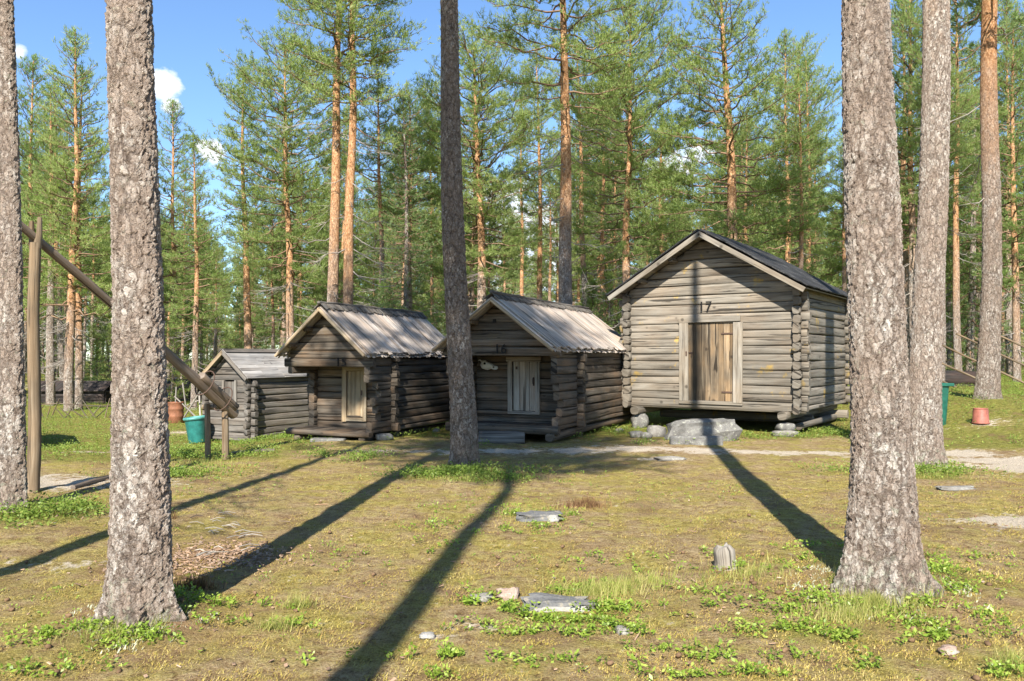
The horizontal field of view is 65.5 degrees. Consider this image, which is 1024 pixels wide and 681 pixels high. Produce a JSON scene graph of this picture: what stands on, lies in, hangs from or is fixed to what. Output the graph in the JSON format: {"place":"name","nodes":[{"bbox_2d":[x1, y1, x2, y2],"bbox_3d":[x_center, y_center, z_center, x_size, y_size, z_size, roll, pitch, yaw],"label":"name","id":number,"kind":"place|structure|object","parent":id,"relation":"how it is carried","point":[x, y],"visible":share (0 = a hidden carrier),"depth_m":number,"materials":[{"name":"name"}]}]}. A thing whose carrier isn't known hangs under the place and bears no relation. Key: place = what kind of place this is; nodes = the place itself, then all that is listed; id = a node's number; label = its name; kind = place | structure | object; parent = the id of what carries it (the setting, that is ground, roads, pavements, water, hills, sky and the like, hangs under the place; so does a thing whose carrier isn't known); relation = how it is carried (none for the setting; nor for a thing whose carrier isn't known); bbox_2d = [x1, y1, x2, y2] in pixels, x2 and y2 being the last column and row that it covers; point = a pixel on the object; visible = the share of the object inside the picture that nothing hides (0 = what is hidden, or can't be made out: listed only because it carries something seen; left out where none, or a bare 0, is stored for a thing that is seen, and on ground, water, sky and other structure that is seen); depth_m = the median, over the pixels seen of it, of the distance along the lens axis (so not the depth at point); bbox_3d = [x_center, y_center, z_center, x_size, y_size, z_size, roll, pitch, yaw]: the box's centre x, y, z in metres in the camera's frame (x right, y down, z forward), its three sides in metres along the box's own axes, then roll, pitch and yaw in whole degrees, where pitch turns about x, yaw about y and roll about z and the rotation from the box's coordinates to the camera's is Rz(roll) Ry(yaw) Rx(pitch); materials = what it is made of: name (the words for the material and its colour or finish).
{"place":"outdoors","nodes":[
{"label":"outdoors","id":0,"kind":"place"},
{"bbox_2d":[0,361,1023,680],"bbox_3d":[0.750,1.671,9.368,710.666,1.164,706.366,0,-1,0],"label":"ground","id":1,"kind":"structure","parent":0,"point":[620,449],"depth_m":6.62,"materials":[{"name":"green plant"}]},
{"bbox_2d":[0,0,28,512],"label":"pine tree","id":2,"kind":"object","parent":1,"relation":"on","point":[13,471],"visible":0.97,"depth_m":8.19,"materials":[{"name":"brown plant"}]},
{"bbox_2d":[16,53,93,379],"bbox_3d":[-21.577,-5.026,35.893,5.417,16.323,5.310,-2,-2,45],"label":"pine tree","id":3,"kind":"object","parent":1,"relation":"on","point":[31,125],"visible":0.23,"depth_m":35.99,"materials":[{"name":"green plant"}]},
{"bbox_2d":[21,78,95,380],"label":"pine tree","id":4,"kind":"object","parent":1,"relation":"on","point":[61,356],"visible":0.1,"depth_m":43.56,"materials":[{"name":"green plant"}]},
{"bbox_2d":[19,82,98,405],"bbox_3d":[-18.985,-3.929,32.982,3.666,13.780,3.608,-2,-1,37],"label":"pine tree","id":5,"kind":"object","parent":1,"relation":"on","point":[50,378],"visible":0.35,"depth_m":32.84,"materials":[{"name":"green plant"}]},
{"bbox_2d":[19,121,102,380],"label":"pine tree","id":6,"kind":"object","parent":1,"relation":"on","point":[88,251],"visible":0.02,"depth_m":50.14,"materials":[{"name":"green plant"}]},
{"bbox_2d":[20,24,112,410],"bbox_3d":[-16.861,-4.482,30.074,5.241,14.990,5.138,0,-1,-9],"label":"pine tree","id":7,"kind":"object","parent":1,"relation":"on","point":[68,375],"visible":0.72,"depth_m":29.89,"materials":[{"name":"green plant"}]},
{"bbox_2d":[22,62,111,408],"bbox_3d":[-17.046,-3.960,31.028,3.657,13.908,3.853,-1,-1,23],"label":"pine tree","id":8,"kind":"object","parent":1,"relation":"on","point":[79,353],"visible":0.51,"depth_m":30.88,"materials":[{"name":"green plant"}]},
{"bbox_2d":[41,381,111,403],"bbox_3d":[-18.917,2.238,34.661,3.240,0.976,1.820,0,-1,0],"label":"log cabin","id":9,"kind":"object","parent":1,"relation":"on","point":[96,392],"depth_m":33.92,"materials":[{"name":"brown wood"}]},
{"bbox_2d":[62,184,110,379],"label":"pine tree","id":10,"kind":"object","parent":1,"relation":"on","point":[89,272],"visible":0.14,"depth_m":62.89,"materials":[{"name":"green plant"}]},
{"bbox_2d":[74,322,106,380],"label":"young spruce","id":11,"kind":"object","parent":1,"relation":"on","point":[91,330],"visible":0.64,"depth_m":51.07,"materials":[{"name":"green plant"}]},
{"bbox_2d":[86,321,111,380],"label":"young spruce","id":12,"kind":"object","parent":1,"relation":"on","point":[108,336],"visible":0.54,"depth_m":47.82,"materials":[{"name":"green plant"}]},
{"bbox_2d":[22,217,238,492],"bbox_3d":[-5.164,0.049,10.503,0.319,3.895,4.689,0,-1,20],"label":"well sweep","id":13,"kind":"object","parent":1,"relation":"on","point":[209,388],"visible":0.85,"depth_m":9.33,"materials":[{"name":"brown wood"}]},
{"bbox_2d":[88,0,186,636],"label":"pine tree","id":14,"kind":"object","parent":1,"relation":"on","point":[138,584],"visible":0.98,"depth_m":4.69,"materials":[{"name":"brown plant"}]},
{"bbox_2d":[102,201,187,364],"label":"pine tree","id":15,"kind":"object","parent":1,"relation":"on","point":[165,239],"visible":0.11,"depth_m":46.00,"materials":[{"name":"green plant"}]},
{"bbox_2d":[164,313,190,401],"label":"young spruce","id":16,"kind":"object","parent":1,"relation":"on","point":[173,372],"visible":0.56,"depth_m":34.43,"materials":[{"name":"green plant"}]},
{"bbox_2d":[183,415,204,443],"bbox_3d":[-7.333,2.070,18.497,0.532,0.603,0.532,-6,0,0],"label":"waste tub","id":17,"kind":"object","parent":1,"relation":"on","point":[195,427],"visible":0.89,"depth_m":18.31,"materials":[{"name":"teal plastic"}]},
{"bbox_2d":[156,97,233,378],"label":"pine tree","id":18,"kind":"object","parent":1,"relation":"on","point":[172,163],"visible":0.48,"depth_m":37.03,"materials":[{"name":"green plant"}]},
{"bbox_2d":[160,136,241,409],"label":"pine tree","id":19,"kind":"object","parent":1,"relation":"on","point":[196,293],"visible":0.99,"depth_m":29.97,"materials":[{"name":"green plant"}]},
{"bbox_2d":[169,228,234,372],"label":"pine tree","id":20,"kind":"object","parent":1,"relation":"on","point":[205,324],"visible":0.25,"depth_m":60.26,"materials":[{"name":"green plant"}]},
{"bbox_2d":[202,403,228,459],"bbox_3d":[-4.634,1.466,12.480,0.461,1.182,0.153,0,-1,0],"label":"trestle","id":21,"kind":"object","parent":1,"relation":"on","point":[207,407],"visible":0.55,"depth_m":12.42,"materials":[{"name":"brown wood"}]},
{"bbox_2d":[200,247,235,358],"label":"pine tree","id":22,"kind":"object","parent":1,"relation":"on","point":[215,330],"visible":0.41,"depth_m":53.80,"materials":[{"name":"green plant"}]},
{"bbox_2d":[208,63,282,348],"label":"pine tree","id":23,"kind":"object","parent":1,"relation":"on","point":[247,314],"visible":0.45,"depth_m":32.99,"materials":[{"name":"green plant"}]},
{"bbox_2d":[221,207,279,348],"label":"spruce tree","id":24,"kind":"object","parent":1,"relation":"on","point":[253,331],"visible":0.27,"depth_m":40.84,"materials":[{"name":"green plant"}]},
{"bbox_2d":[201,348,308,440],"bbox_3d":[-6.198,1.350,19.674,1.703,2.285,2.558,-1,-1,26],"label":"log hut","id":25,"kind":"object","parent":1,"relation":"on","point":[270,394],"visible":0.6,"depth_m":18.87,"materials":[{"name":"grey wood"}]},
{"bbox_2d":[227,199,312,348],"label":"pine tree","id":26,"kind":"object","parent":1,"relation":"on","point":[257,273],"visible":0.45,"depth_m":37.17,"materials":[{"name":"green plant"}]},
{"bbox_2d":[183,8,369,340],"bbox_3d":[-9.049,-4.849,31.192,6.970,15.708,6.204,0,-1,22],"label":"pine tree","id":27,"kind":"object","parent":1,"relation":"on","point":[285,148],"visible":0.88,"depth_m":30.63,"materials":[{"name":"green plant"}]},
{"bbox_2d":[263,152,342,341],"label":"pine tree","id":28,"kind":"object","parent":1,"relation":"on","point":[302,185],"visible":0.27,"depth_m":44.24,"materials":[{"name":"green plant"}]},
{"bbox_2d":[302,104,377,304],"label":"pine tree","id":29,"kind":"object","parent":1,"relation":"on","point":[363,214],"visible":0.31,"depth_m":40.26,"materials":[{"name":"green plant"}]},
{"bbox_2d":[295,106,390,319],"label":"pine tree","id":30,"kind":"object","parent":1,"relation":"on","point":[356,281],"visible":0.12,"depth_m":44.56,"materials":[{"name":"green plant"}]},
{"bbox_2d":[274,0,414,306],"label":"pine tree","id":31,"kind":"object","parent":1,"relation":"on","point":[348,217],"visible":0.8,"depth_m":23.50,"materials":[{"name":"green plant"}]},
{"bbox_2d":[269,0,434,301],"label":"pine tree","id":32,"kind":"object","parent":1,"relation":"on","point":[333,266],"visible":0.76,"depth_m":23.92,"materials":[{"name":"green plant"}]},
{"bbox_2d":[274,301,449,440],"bbox_3d":[-2.902,0.650,17.004,2.165,2.770,4.248,0,-1,21],"label":"log hut","id":33,"kind":"object","parent":1,"relation":"on","point":[371,371],"visible":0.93,"depth_m":16.04,"materials":[{"name":"grey wood"}]},
{"bbox_2d":[347,371,362,416],"bbox_3d":[-3.156,1.083,16.059,0.379,0.929,0.043,0,-1,21],"label":"door","id":34,"kind":"structure","parent":33,"relation":"in","point":[354,378],"depth_m":16.06,"materials":[{"name":"brown wood"}]},
{"bbox_2d":[353,207,399,304],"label":"pine tree","id":35,"kind":"object","parent":1,"relation":"on","point":[374,264],"visible":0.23,"depth_m":51.63,"materials":[{"name":"green plant"}]},
{"bbox_2d":[340,71,415,307],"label":"pine tree","id":36,"kind":"object","parent":1,"relation":"on","point":[377,163],"visible":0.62,"depth_m":29.02,"materials":[{"name":"green plant"}]},
{"bbox_2d":[357,203,426,308],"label":"pine tree","id":37,"kind":"object","parent":1,"relation":"on","point":[418,298],"visible":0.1,"depth_m":59.74,"materials":[{"name":"green plant"}]},
{"bbox_2d":[360,80,440,310],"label":"pine tree","id":38,"kind":"object","parent":1,"relation":"on","point":[417,132],"visible":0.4,"depth_m":33.08,"materials":[{"name":"green plant"}]},
{"bbox_2d":[366,90,445,336],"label":"spruce tree","id":39,"kind":"object","parent":1,"relation":"on","point":[406,253],"visible":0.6,"depth_m":25.02,"materials":[{"name":"green plant"}]},
{"bbox_2d":[372,117,441,305],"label":"pine tree","id":40,"kind":"object","parent":1,"relation":"on","point":[425,206],"visible":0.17,"depth_m":41.08,"materials":[{"name":"green plant"}]},
{"bbox_2d":[395,85,468,321],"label":"pine tree","id":41,"kind":"object","parent":1,"relation":"on","point":[431,278],"visible":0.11,"depth_m":46.40,"materials":[{"name":"green plant"}]},
{"bbox_2d":[440,0,480,466],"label":"pine tree","id":42,"kind":"object","parent":1,"relation":"on","point":[464,442],"visible":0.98,"depth_m":11.37,"materials":[{"name":"brown plant"}]},
{"bbox_2d":[411,92,517,332],"bbox_3d":[-1.923,-4.039,33.995,4.635,13.328,4.544,0,-1,12],"label":"pine tree","id":43,"kind":"object","parent":1,"relation":"on","point":[471,295],"visible":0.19,"depth_m":33.81,"materials":[{"name":"green plant"}]},
{"bbox_2d":[396,9,560,335],"bbox_3d":[-1.265,-4.985,30.358,6.526,15.077,7.389,0,-1,12],"label":"pine tree","id":44,"kind":"object","parent":1,"relation":"on","point":[473,49],"visible":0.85,"depth_m":29.41,"materials":[{"name":"green plant"}]},
{"bbox_2d":[464,180,522,290],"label":"pine tree","id":45,"kind":"object","parent":1,"relation":"on","point":[491,225],"visible":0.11,"depth_m":36.57,"materials":[{"name":"green plant"}]},
{"bbox_2d":[478,431,524,443],"bbox_3d":[-0.192,1.815,14.916,0.860,0.250,0.312,0,-1,0],"label":"step log","id":46,"kind":"object","parent":1,"relation":"on","point":[500,437],"visible":0.88,"depth_m":14.77,"materials":[{"name":"grey wood"}]},
{"bbox_2d":[0,469,1020,680],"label":"wood chips","id":47,"kind":"object","parent":1,"relation":"on","point":[188,559],"visible":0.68,"depth_m":6.32,"materials":[{"name":"brown wood"}]},
{"bbox_2d":[0,501,1023,679],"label":"lingonberry sprigs","id":48,"kind":"object","parent":1,"relation":"on","point":[47,629],"visible":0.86,"depth_m":4.67,"materials":[{"name":"green plant"}]},
{"bbox_2d":[0,373,1023,528],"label":"bilberry cover","id":49,"kind":"object","parent":1,"relation":"on","point":[462,469],"visible":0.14,"depth_m":12.28,"materials":[{"name":"green plant"}]},
{"bbox_2d":[0,470,1023,680],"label":"sparse sprigs","id":50,"kind":"object","parent":1,"relation":"on","point":[48,612],"visible":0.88,"depth_m":6.43,"materials":[{"name":"green plant"}]},
{"bbox_2d":[2,454,1023,674],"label":"grass tufts","id":51,"kind":"object","parent":1,"relation":"on","point":[871,601],"visible":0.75,"depth_m":5.11,"materials":[{"name":"green plant"}]},
{"bbox_2d":[4,468,1023,680],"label":"pine cones","id":52,"kind":"object","parent":1,"relation":"on","point":[679,654],"visible":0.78,"depth_m":5.10,"materials":[{"name":"brown plant"}]},
{"bbox_2d":[503,94,541,295],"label":"pine tree","id":53,"kind":"object","parent":1,"relation":"on","point":[522,203],"visible":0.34,"depth_m":46.87,"materials":[{"name":"green plant"}]},
{"bbox_2d":[22,204,1023,374],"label":"distant forest","id":54,"kind":"object","parent":1,"relation":"on","point":[186,354],"visible":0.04,"depth_m":89.94,"materials":[{"name":"green plant"}]},
{"bbox_2d":[64,459,989,653],"bbox_3d":[2.907,1.702,7.375,12.161,0.148,3.744,1,-2,-41],"label":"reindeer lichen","id":55,"kind":"object","parent":1,"relation":"on","point":[800,585],"visible":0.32,"depth_m":4.94},
{"bbox_2d":[431,290,632,441],"bbox_3d":[0.761,0.541,17.277,2.666,2.866,5.621,-1,-1,25],"label":"log hut","id":56,"kind":"object","parent":1,"relation":"on","point":[556,375],"visible":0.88,"depth_m":15.91,"materials":[{"name":"grey wood"}]},
{"bbox_2d":[513,362,534,410],"bbox_3d":[0.242,0.923,16.067,0.492,0.993,0.087,-1,-1,25],"label":"door","id":57,"kind":"structure","parent":56,"relation":"in","point":[523,372],"depth_m":16.08,"materials":[{"name":"grey wood"}]},
{"bbox_2d":[496,45,576,299],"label":"pine tree","id":58,"kind":"object","parent":1,"relation":"on","point":[539,198],"visible":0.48,"depth_m":34.03,"materials":[{"name":"green plant"}]},
{"bbox_2d":[516,510,564,521],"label":"flat slab","id":59,"kind":"structure","parent":1,"relation":"on","point":[531,515],"depth_m":7.82,"materials":[{"name":"stone"}]},
{"bbox_2d":[514,159,576,301],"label":"pine tree","id":60,"kind":"object","parent":1,"relation":"on","point":[550,251],"visible":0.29,"depth_m":52.50,"materials":[{"name":"green plant"}]},
{"bbox_2d":[171,494,934,593],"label":"heather tufts","id":61,"kind":"object","parent":1,"relation":"on","point":[203,585],"visible":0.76,"depth_m":5.55,"materials":[{"name":"green plant"}]},
{"bbox_2d":[460,0,653,304],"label":"pine tree","id":62,"kind":"object","parent":1,"relation":"on","point":[563,83],"visible":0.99,"depth_m":21.50,"materials":[{"name":"green plant"}]},
{"bbox_2d":[519,592,596,612],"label":"flat slab","id":63,"kind":"structure","parent":1,"relation":"on","point":[557,602],"depth_m":5.13,"materials":[{"name":"stone"}]},
{"bbox_2d":[547,50,625,324],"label":"pine tree","id":64,"kind":"object","parent":1,"relation":"on","point":[583,277],"visible":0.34,"depth_m":33.56,"materials":[{"name":"green plant"}]},
{"bbox_2d":[542,85,651,318],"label":"pine tree","id":65,"kind":"object","parent":1,"relation":"on","point":[589,277],"visible":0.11,"depth_m":45.92,"materials":[{"name":"green plant"}]},
{"bbox_2d":[592,267,621,334],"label":"young spruce","id":66,"kind":"object","parent":1,"relation":"on","point":[608,286],"visible":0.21,"depth_m":28.74,"materials":[{"name":"green plant"}]},
{"bbox_2d":[572,79,644,326],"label":"pine tree","id":67,"kind":"object","parent":1,"relation":"on","point":[601,236],"visible":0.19,"depth_m":36.00,"materials":[{"name":"green plant"}]},
{"bbox_2d":[571,50,667,332],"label":"pine tree","id":68,"kind":"object","parent":1,"relation":"on","point":[610,184],"visible":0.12,"depth_m":43.86,"materials":[{"name":"green plant"}]},
{"bbox_2d":[604,172,650,333],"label":"spruce tree","id":69,"kind":"object","parent":1,"relation":"on","point":[632,249],"visible":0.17,"depth_m":42.05,"materials":[{"name":"green plant"}]},
{"bbox_2d":[533,0,732,331],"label":"pine tree","id":70,"kind":"object","parent":1,"relation":"on","point":[635,116],"visible":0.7,"depth_m":27.43,"materials":[{"name":"green plant"}]},
{"bbox_2d":[616,105,695,286],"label":"pine tree","id":71,"kind":"object","parent":1,"relation":"on","point":[659,251],"visible":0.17,"depth_m":35.14,"materials":[{"name":"green plant"}]},
{"bbox_2d":[669,436,722,445],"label":"step block","id":72,"kind":"structure","parent":1,"relation":"on","point":[705,440],"depth_m":14.37,"materials":[{"name":"grey stone"}]},
{"bbox_2d":[664,418,742,440],"bbox_3d":[3.650,1.731,15.294,1.463,0.476,0.640,0,-1,0],"label":"step boulder","id":73,"kind":"object","parent":1,"relation":"on","point":[725,429],"visible":0.68,"depth_m":15.03,"materials":[{"name":"grey stone"}]},
{"bbox_2d":[713,542,736,571],"bbox_3d":[1.606,1.627,5.979,0.207,0.215,0.238,0,-1,0],"label":"tree stump","id":74,"kind":"object","parent":1,"relation":"on","point":[725,555],"visible":0.73,"depth_m":5.92,"materials":[{"name":"grey wood"}]},
{"bbox_2d":[606,228,850,429],"bbox_3d":[5.318,-0.227,18.791,4.461,4.255,4.802,-1,-1,35],"label":"log hut","id":75,"kind":"object","parent":1,"relation":"on","point":[714,325],"visible":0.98,"depth_m":17.28,"materials":[{"name":"grey wood"}]},
{"bbox_2d":[685,323,732,401],"bbox_3d":[4.255,0.457,17.184,1.125,1.694,0.110,-1,-1,35],"label":"door","id":76,"kind":"structure","parent":75,"relation":"in","point":[710,352],"depth_m":17.18,"materials":[{"name":"brown wood"}]},
{"bbox_2d":[621,0,836,261],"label":"pine tree","id":77,"kind":"object","parent":1,"relation":"on","point":[732,226],"visible":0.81,"depth_m":25.61,"materials":[{"name":"green plant"}]},
{"bbox_2d":[679,102,784,245],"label":"pine tree","id":78,"kind":"object","parent":1,"relation":"on","point":[724,174],"visible":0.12,"depth_m":45.12,"materials":[{"name":"green plant"}]},
{"bbox_2d":[714,116,797,256],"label":"pine tree","id":79,"kind":"object","parent":1,"relation":"on","point":[745,173],"visible":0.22,"depth_m":35.43,"materials":[{"name":"green plant"}]},
{"bbox_2d":[740,27,842,273],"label":"pine tree","id":80,"kind":"object","parent":1,"relation":"on","point":[787,247],"visible":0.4,"depth_m":32.99,"materials":[{"name":"green plant"}]},
{"bbox_2d":[754,30,842,263],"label":"pine tree","id":81,"kind":"object","parent":1,"relation":"on","point":[820,69],"visible":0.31,"depth_m":40.68,"materials":[{"name":"green plant"}]},
{"bbox_2d":[765,68,835,269],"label":"pine tree","id":82,"kind":"object","parent":1,"relation":"on","point":[799,160],"visible":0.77,"depth_m":25.70,"materials":[{"name":"green plant"}]},
{"bbox_2d":[757,53,846,289],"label":"pine tree","id":83,"kind":"object","parent":1,"relation":"on","point":[826,147],"visible":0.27,"depth_m":37.80,"materials":[{"name":"green plant"}]},
{"bbox_2d":[776,135,833,281],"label":"spruce tree","id":84,"kind":"object","parent":1,"relation":"on","point":[811,263],"visible":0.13,"depth_m":35.05,"materials":[{"name":"green plant"}]},
{"bbox_2d":[784,139,841,283],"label":"pine tree","id":85,"kind":"object","parent":1,"relation":"on","point":[821,241],"visible":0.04,"depth_m":46.45,"materials":[{"name":"green plant"}]},
{"bbox_2d":[812,140,847,353],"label":"pine tree","id":86,"kind":"object","parent":1,"relation":"on","point":[843,252],"visible":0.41,"depth_m":29.20,"materials":[{"name":"green plant"}]},
{"bbox_2d":[830,0,943,606],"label":"pine tree","id":87,"kind":"object","parent":1,"relation":"on","point":[882,552],"visible":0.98,"depth_m":5.23,"materials":[{"name":"brown plant"}]},
{"bbox_2d":[832,0,981,339],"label":"pine tree","id":88,"kind":"object","parent":1,"relation":"on","point":[912,221],"visible":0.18,"depth_m":32.74,"materials":[{"name":"green plant"}]},
{"bbox_2d":[891,0,966,369],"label":"pine tree","id":89,"kind":"object","parent":1,"relation":"on","point":[905,254],"visible":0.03,"depth_m":37.90,"materials":[{"name":"green plant"}]},
{"bbox_2d":[908,0,950,465],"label":"pine tree","id":90,"kind":"object","parent":1,"relation":"on","point":[925,374],"visible":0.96,"depth_m":11.83,"materials":[{"name":"brown plant"}]},
{"bbox_2d":[908,370,975,385],"bbox_3d":[13.965,1.240,25.972,2.802,0.571,0.572,0,-1,0],"label":"felled log","id":91,"kind":"object","parent":1,"relation":"on","point":[955,377],"visible":0.13,"depth_m":25.75,"materials":[{"name":"wood"}]},
{"bbox_2d":[895,51,1003,380],"bbox_3d":[13.423,-3.867,24.983,3.219,11.090,3.179,1,-2,-40],"label":"pine tree","id":92,"kind":"object","parent":1,"relation":"on","point":[965,107],"visible":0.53,"depth_m":24.79,"materials":[{"name":"green plant"}]},
{"bbox_2d":[891,0,1023,370],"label":"pine tree","id":93,"kind":"object","parent":1,"relation":"on","point":[955,291],"visible":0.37,"depth_m":29.98,"materials":[{"name":"green plant"}]},
{"bbox_2d":[908,333,1023,387],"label":"pole fence","id":94,"kind":"object","parent":1,"relation":"on","point":[974,360],"visible":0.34,"depth_m":22.99,"materials":[{"name":"brown wood"}]},
{"bbox_2d":[912,0,1023,399],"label":"pine tree","id":95,"kind":"object","parent":1,"relation":"on","point":[988,374],"visible":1,"depth_m":18.10,"materials":[{"name":"brown plant"}]},
{"bbox_2d":[946,44,1023,370],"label":"spruce tree","id":96,"kind":"object","parent":1,"relation":"on","point":[971,325],"visible":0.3,"depth_m":35.92,"materials":[{"name":"green plant"}]},
{"bbox_2d":[946,0,1023,375],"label":"pine tree","id":97,"kind":"object","parent":1,"relation":"on","point":[1008,362],"visible":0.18,"depth_m":38.47,"materials":[{"name":"green plant"}]},
{"bbox_2d":[946,106,1023,362],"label":"pine tree","id":98,"kind":"object","parent":1,"relation":"on","point":[978,295],"visible":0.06,"depth_m":42.50,"materials":[{"name":"green plant"}]},
{"bbox_2d":[947,10,1023,381],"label":"pine tree","id":99,"kind":"object","parent":1,"relation":"on","point":[1013,228],"visible":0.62,"depth_m":29.93,"materials":[{"name":"green plant"}]},
{"bbox_2d":[973,1,1023,312],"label":"pine tree","id":100,"kind":"object","parent":1,"relation":"on","point":[1019,153],"visible":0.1,"depth_m":39.89,"materials":[{"name":"green plant"}]},
{"bbox_2d":[14,0,1023,359],"label":"sky","id":101,"kind":"structure","parent":0,"point":[189,34],"materials":[{"name":"blue"}]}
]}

